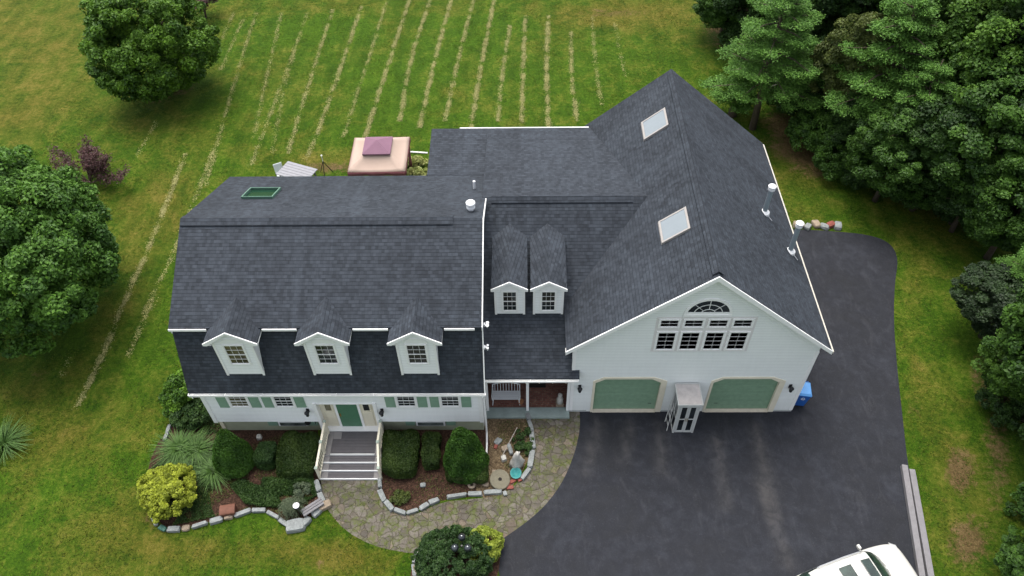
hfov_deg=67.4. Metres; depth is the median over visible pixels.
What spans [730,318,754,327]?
window
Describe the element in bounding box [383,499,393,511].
edging stone
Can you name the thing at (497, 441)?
rock
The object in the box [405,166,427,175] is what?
hosta plant
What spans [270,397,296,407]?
window
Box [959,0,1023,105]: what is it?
broadleaf tree
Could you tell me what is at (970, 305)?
broadleaf tree
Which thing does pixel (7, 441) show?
ornamental grass
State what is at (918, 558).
timber beam
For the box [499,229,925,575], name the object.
driveway
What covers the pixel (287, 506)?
weeping shrub
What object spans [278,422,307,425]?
basement window
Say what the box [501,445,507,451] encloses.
rock
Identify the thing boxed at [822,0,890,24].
broadleaf tree
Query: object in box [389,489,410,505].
perennial
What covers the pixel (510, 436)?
bed weeds
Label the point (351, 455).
front steps
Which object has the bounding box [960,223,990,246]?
bush
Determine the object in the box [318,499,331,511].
boulder
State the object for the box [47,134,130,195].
purple leaf shrub
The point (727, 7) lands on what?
broadleaf tree
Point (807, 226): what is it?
rock
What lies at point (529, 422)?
edging stone
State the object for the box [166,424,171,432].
edging stone
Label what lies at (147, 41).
oak tree
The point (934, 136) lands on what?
broadleaf tree
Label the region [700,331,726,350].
window
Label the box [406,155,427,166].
hosta plant
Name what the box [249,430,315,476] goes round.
bed weeds
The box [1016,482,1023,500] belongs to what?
broadleaf tree
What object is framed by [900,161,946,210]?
broadleaf tree
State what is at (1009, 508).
roadside plant
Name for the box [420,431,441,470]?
narrow hedge
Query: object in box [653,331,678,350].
window
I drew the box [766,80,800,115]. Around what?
bush
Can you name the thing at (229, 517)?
edging stone
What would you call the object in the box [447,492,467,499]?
edging stone
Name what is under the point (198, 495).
bed weeds
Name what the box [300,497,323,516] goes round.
weathered bench
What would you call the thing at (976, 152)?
broadleaf tree
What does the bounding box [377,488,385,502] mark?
edging stone
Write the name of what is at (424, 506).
edging stone
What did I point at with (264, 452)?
round boxwood
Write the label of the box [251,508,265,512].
edging stone
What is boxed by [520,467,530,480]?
edging stone
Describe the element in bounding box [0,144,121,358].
maple tree
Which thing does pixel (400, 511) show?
edging stone
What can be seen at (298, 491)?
silver perennial
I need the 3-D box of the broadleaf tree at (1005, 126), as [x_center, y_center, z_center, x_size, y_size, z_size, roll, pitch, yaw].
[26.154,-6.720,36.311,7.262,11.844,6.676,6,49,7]
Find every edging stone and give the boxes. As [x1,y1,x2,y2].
[158,525,166,531]
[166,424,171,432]
[166,526,180,532]
[182,525,189,531]
[191,520,207,529]
[209,516,223,525]
[224,515,232,519]
[234,508,250,517]
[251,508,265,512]
[266,510,279,519]
[278,517,286,526]
[314,479,321,492]
[317,491,325,500]
[377,478,381,488]
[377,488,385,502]
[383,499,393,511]
[394,507,406,515]
[407,508,418,514]
[411,564,415,575]
[419,502,429,510]
[428,497,439,505]
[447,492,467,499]
[468,491,482,496]
[483,489,501,494]
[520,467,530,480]
[525,412,531,419]
[527,419,533,430]
[527,449,534,468]
[529,431,535,448]
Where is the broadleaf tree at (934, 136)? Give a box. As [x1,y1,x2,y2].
[886,83,1003,211]
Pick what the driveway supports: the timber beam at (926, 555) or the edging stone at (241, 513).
the timber beam at (926, 555)
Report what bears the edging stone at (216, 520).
on the ground at (42, 66)
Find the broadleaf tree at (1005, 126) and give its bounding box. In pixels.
[1000,89,1023,195]
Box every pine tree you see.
[698,0,826,130]
[820,0,949,135]
[847,59,958,169]
[969,244,1023,303]
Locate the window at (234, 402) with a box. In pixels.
[225,397,251,407]
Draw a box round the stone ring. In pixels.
[468,483,475,488]
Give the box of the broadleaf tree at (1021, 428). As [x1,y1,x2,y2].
[1018,423,1023,439]
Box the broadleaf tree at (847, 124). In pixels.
[825,85,890,154]
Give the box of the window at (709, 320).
[706,319,730,327]
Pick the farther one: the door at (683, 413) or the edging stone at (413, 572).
the door at (683, 413)
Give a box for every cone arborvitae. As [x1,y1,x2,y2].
[212,428,254,478]
[443,426,489,484]
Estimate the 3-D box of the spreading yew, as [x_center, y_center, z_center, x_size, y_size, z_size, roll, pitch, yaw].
[-1.846,7.582,31.600,1.836,0.666,1.091,0,48,1]
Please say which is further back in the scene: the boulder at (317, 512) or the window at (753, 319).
the boulder at (317, 512)
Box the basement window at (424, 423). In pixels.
[416,421,444,425]
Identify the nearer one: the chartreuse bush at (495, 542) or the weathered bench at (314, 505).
the chartreuse bush at (495, 542)
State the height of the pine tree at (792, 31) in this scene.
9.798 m
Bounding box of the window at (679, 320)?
[658,319,681,327]
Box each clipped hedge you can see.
[276,430,319,479]
[381,429,419,478]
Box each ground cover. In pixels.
[172,493,215,525]
[230,475,316,507]
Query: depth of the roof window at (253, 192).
32.62 m
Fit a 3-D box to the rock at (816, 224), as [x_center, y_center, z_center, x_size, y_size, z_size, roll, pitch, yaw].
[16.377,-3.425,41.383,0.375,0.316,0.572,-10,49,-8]
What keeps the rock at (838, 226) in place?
on the ground at (42, 66)
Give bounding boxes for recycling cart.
[795,381,811,405]
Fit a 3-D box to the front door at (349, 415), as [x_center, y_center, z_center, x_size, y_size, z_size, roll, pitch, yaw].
[-6.849,5.303,32.245,0.870,1.920,0.079,0,48,1]
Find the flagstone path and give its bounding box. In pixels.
[320,412,579,552]
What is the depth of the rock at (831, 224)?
41.21 m
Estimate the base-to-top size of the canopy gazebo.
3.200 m
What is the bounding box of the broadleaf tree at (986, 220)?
[958,133,1023,259]
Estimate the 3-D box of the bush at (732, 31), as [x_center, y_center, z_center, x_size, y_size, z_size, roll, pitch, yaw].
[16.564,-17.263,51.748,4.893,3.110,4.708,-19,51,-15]
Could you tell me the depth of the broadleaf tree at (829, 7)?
43.23 m
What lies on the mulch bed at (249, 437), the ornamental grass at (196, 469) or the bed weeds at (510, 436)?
the ornamental grass at (196, 469)
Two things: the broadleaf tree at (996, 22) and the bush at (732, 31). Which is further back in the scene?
the bush at (732, 31)
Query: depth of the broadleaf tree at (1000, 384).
31.84 m
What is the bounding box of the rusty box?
[219,503,236,517]
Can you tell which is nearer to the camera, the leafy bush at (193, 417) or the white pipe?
the leafy bush at (193, 417)
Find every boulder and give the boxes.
[286,518,305,533]
[303,516,311,526]
[311,508,321,517]
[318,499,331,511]
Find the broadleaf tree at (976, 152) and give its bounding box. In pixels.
[927,58,1023,224]
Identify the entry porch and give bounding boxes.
[669,383,702,432]
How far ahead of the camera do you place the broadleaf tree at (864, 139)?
38.72 m
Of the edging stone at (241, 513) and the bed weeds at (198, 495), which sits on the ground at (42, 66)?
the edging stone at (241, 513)
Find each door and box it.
[336,405,362,425]
[593,379,659,408]
[674,407,689,431]
[683,407,698,431]
[706,379,777,407]
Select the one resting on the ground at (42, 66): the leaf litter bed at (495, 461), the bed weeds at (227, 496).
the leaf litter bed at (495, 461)
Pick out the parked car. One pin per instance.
(889, 559)
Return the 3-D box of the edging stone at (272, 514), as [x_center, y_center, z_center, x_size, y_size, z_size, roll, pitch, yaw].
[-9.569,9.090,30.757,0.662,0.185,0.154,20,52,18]
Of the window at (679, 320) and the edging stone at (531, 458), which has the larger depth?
the edging stone at (531, 458)
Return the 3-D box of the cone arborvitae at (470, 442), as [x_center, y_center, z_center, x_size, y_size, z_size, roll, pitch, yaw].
[-1.921,6.518,31.123,1.975,2.830,2.010,0,48,1]
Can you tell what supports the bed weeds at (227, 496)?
on the mulch bed at (249, 437)
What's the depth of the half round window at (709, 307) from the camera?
28.55 m
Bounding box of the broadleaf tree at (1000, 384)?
[970,327,1023,405]
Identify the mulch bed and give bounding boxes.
[148,419,320,527]
[381,427,489,510]
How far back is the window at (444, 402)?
31.16 m
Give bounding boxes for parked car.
[797,543,916,575]
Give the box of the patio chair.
[273,162,282,175]
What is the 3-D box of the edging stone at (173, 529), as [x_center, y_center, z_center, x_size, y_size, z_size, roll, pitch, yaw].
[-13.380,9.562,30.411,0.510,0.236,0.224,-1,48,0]
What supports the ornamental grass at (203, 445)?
on the mulch bed at (249, 437)
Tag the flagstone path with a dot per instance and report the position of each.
(359, 509)
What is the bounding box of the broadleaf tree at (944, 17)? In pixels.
[897,0,1021,82]
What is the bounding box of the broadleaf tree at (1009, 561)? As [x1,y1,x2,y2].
[993,525,1023,575]
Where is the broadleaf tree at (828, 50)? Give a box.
[808,11,903,109]
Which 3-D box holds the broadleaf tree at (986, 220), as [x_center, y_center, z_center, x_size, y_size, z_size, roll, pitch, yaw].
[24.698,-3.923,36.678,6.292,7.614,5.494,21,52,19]
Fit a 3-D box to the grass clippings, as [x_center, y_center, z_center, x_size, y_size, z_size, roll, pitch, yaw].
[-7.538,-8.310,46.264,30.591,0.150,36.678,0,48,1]
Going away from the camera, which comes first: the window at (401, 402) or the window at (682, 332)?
the window at (682, 332)
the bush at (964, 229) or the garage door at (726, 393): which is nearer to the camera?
the garage door at (726, 393)
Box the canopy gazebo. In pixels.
[347,137,412,175]
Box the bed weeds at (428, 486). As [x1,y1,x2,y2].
[385,473,463,502]
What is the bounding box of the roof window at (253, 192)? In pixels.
[241,187,280,198]
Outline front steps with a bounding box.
[314,420,383,479]
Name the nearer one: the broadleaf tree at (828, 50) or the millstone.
the millstone
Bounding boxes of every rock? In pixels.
[256,434,261,440]
[494,437,501,444]
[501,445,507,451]
[501,455,506,461]
[507,443,512,454]
[803,223,811,230]
[811,220,820,228]
[820,223,828,230]
[826,221,834,228]
[834,221,841,230]
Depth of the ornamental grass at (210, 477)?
31.70 m
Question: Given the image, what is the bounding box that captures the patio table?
[276,161,317,175]
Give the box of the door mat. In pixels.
[529,383,545,387]
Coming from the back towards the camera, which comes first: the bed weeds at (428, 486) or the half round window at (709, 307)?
the bed weeds at (428, 486)
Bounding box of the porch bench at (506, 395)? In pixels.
[491,383,520,404]
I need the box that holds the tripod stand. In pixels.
[320,155,332,175]
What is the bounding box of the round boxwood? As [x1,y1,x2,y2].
[252,441,277,470]
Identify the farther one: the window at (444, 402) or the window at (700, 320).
the window at (444, 402)
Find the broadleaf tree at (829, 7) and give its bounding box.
[768,0,877,38]
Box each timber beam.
[900,464,924,575]
[908,469,933,575]
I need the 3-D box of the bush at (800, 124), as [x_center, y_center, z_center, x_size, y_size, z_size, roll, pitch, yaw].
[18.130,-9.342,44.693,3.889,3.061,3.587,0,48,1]
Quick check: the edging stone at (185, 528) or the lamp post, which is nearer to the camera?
the lamp post
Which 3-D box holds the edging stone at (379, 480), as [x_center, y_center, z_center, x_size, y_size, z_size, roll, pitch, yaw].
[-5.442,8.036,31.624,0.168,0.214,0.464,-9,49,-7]
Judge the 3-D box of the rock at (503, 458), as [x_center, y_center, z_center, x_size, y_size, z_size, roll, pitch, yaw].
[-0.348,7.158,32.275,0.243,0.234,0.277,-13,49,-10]
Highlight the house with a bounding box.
[168,69,833,452]
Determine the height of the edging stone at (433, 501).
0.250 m
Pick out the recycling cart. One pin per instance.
(805, 396)
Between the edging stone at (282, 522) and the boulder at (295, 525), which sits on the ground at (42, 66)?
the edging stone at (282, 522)
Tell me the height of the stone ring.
0.110 m
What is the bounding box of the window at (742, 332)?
[723,331,750,350]
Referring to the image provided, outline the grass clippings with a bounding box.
[58,0,628,408]
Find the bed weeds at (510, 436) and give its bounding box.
[497,419,527,468]
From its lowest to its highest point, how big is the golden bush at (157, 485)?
1.660 m
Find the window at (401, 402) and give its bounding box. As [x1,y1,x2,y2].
[394,397,417,407]
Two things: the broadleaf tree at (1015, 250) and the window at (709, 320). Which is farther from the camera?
the broadleaf tree at (1015, 250)
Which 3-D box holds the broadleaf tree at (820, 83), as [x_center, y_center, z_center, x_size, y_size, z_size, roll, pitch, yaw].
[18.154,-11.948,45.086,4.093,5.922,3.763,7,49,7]
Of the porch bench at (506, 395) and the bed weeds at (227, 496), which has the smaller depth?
the bed weeds at (227, 496)
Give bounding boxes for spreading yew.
[445,460,488,483]
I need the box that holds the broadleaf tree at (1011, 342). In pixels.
[996,286,1023,421]
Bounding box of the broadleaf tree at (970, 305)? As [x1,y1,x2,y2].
[949,260,1023,338]
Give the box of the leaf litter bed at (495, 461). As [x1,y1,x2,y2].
[476,419,531,497]
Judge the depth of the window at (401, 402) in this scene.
31.18 m
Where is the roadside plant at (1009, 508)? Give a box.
[1003,492,1023,520]
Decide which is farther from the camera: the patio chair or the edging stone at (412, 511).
the patio chair
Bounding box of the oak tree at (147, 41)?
[77,0,221,103]
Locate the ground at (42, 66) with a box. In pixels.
[0,0,1023,575]
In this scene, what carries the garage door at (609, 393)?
in the house
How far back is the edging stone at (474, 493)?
31.19 m
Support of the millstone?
on the leaf litter bed at (495, 461)
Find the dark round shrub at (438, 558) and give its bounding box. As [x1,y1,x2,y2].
[410,524,498,575]
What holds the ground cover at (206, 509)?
on the mulch bed at (249, 437)
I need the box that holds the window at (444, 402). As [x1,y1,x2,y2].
[438,397,461,407]
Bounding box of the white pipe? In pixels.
[410,151,427,153]
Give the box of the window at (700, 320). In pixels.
[682,319,705,327]
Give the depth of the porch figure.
33.81 m
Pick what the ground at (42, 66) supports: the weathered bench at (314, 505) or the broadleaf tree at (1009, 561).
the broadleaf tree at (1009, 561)
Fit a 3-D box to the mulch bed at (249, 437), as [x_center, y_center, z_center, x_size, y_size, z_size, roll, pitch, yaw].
[-11.506,7.478,32.321,7.662,0.001,5.554,0,48,1]
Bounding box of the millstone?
[490,469,509,489]
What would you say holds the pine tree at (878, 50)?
on the ground at (42, 66)
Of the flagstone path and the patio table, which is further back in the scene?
the patio table
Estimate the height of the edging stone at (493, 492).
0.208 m
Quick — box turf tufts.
[0,0,1023,575]
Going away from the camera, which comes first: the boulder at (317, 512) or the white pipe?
the boulder at (317, 512)
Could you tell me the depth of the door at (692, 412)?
32.25 m
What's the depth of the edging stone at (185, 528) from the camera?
30.38 m
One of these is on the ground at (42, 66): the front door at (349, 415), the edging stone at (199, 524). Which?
the edging stone at (199, 524)
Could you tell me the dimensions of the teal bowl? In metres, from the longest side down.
0.480 x 0.480 x 0.190 m
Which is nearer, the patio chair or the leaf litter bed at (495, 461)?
the leaf litter bed at (495, 461)
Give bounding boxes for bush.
[136,463,196,523]
[158,368,193,417]
[168,397,210,431]
[459,525,504,561]
[717,10,764,47]
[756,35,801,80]
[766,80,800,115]
[784,98,837,153]
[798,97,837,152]
[812,125,852,182]
[838,151,887,190]
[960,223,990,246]
[974,380,1023,437]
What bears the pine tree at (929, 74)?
on the ground at (42, 66)
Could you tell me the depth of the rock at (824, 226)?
41.14 m
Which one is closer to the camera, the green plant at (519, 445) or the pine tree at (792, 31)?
the green plant at (519, 445)
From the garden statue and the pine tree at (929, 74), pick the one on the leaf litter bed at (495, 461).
the garden statue
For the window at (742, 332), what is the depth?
29.93 m
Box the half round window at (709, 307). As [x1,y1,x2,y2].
[683,298,732,316]
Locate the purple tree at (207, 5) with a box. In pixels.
[194,0,216,17]
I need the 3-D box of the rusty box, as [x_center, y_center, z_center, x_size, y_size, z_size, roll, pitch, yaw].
[-11.368,8.919,30.773,0.600,0.400,0.440,-8,49,-6]
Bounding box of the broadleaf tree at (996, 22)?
[915,0,1023,140]
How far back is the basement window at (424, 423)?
32.82 m
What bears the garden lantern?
on the mulch bed at (249, 437)
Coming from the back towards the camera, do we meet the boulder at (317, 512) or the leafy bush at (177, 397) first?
the leafy bush at (177, 397)
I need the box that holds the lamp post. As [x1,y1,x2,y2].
[451,533,471,565]
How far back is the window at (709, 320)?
29.16 m
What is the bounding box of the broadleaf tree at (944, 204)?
[932,149,1018,232]
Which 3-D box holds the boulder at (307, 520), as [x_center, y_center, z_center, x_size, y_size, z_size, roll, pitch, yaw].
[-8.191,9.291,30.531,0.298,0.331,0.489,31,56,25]
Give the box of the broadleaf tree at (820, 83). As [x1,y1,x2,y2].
[791,34,839,107]
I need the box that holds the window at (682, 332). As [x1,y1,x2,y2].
[676,331,702,350]
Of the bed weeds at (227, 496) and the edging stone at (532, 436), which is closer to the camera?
the bed weeds at (227, 496)
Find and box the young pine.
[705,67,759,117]
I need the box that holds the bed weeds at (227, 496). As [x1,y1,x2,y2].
[173,474,312,524]
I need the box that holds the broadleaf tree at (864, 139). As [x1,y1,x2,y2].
[846,99,938,202]
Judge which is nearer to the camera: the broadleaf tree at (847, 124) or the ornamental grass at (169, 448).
the ornamental grass at (169, 448)
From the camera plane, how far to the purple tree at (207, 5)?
55.48 m
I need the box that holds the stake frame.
[665,400,672,430]
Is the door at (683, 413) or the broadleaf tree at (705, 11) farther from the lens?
the broadleaf tree at (705, 11)
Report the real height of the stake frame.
1.258 m
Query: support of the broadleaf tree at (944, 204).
on the ground at (42, 66)
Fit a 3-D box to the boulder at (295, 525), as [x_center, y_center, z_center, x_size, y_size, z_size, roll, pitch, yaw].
[-8.551,9.415,30.414,0.787,0.393,0.546,-9,49,-7]
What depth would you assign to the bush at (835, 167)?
42.75 m
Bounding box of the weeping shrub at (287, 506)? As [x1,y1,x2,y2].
[278,495,307,519]
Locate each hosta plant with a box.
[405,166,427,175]
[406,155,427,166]
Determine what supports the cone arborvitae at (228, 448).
on the mulch bed at (249, 437)
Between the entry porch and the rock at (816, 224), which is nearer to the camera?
the entry porch
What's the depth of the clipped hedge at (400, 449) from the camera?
31.76 m
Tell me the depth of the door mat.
34.71 m
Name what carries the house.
on the ground at (42, 66)
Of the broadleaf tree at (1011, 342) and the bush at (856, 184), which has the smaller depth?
the broadleaf tree at (1011, 342)
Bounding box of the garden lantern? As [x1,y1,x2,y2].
[293,502,300,514]
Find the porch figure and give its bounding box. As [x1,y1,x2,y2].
[556,393,563,406]
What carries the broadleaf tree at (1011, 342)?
on the ground at (42, 66)
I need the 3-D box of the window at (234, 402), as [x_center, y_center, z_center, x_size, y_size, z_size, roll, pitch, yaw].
[-11.114,4.587,31.185,0.900,0.980,0.065,0,48,1]
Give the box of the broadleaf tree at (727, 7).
[712,0,771,53]
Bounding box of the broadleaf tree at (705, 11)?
[692,0,750,32]
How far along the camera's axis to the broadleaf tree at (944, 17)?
38.32 m
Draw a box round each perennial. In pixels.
[292,481,311,496]
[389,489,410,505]
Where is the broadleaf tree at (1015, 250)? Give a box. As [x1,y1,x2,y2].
[1005,209,1023,258]
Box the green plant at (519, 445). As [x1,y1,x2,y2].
[512,427,533,455]
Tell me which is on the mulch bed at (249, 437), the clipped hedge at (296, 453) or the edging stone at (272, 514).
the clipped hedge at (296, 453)
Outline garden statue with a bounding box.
[508,451,524,468]
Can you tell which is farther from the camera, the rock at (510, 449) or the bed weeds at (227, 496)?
the rock at (510, 449)
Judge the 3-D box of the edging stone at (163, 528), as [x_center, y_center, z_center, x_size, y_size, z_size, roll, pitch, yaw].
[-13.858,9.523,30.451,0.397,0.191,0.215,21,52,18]
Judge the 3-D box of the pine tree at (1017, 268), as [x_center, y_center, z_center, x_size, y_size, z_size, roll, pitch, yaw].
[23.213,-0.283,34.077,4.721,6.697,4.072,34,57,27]
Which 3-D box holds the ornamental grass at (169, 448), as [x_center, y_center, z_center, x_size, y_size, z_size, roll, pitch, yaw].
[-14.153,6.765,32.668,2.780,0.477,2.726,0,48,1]
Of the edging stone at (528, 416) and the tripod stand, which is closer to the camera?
the edging stone at (528, 416)
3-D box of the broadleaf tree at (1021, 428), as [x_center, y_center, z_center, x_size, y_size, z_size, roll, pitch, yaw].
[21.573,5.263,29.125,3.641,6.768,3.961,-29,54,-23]
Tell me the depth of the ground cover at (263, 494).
31.36 m
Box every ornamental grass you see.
[0,412,34,465]
[147,425,209,467]
[169,425,215,475]
[179,448,215,483]
[194,451,238,493]
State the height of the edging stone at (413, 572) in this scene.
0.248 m
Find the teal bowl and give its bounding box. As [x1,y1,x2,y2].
[510,467,521,478]
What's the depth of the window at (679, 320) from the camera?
29.18 m
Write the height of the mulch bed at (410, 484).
0.001 m
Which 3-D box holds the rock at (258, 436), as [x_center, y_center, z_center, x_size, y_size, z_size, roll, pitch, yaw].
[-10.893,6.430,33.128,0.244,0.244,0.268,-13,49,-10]
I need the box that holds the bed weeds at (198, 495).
[151,412,221,515]
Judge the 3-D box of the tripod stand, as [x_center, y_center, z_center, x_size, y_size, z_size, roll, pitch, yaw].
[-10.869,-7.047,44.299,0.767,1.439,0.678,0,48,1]

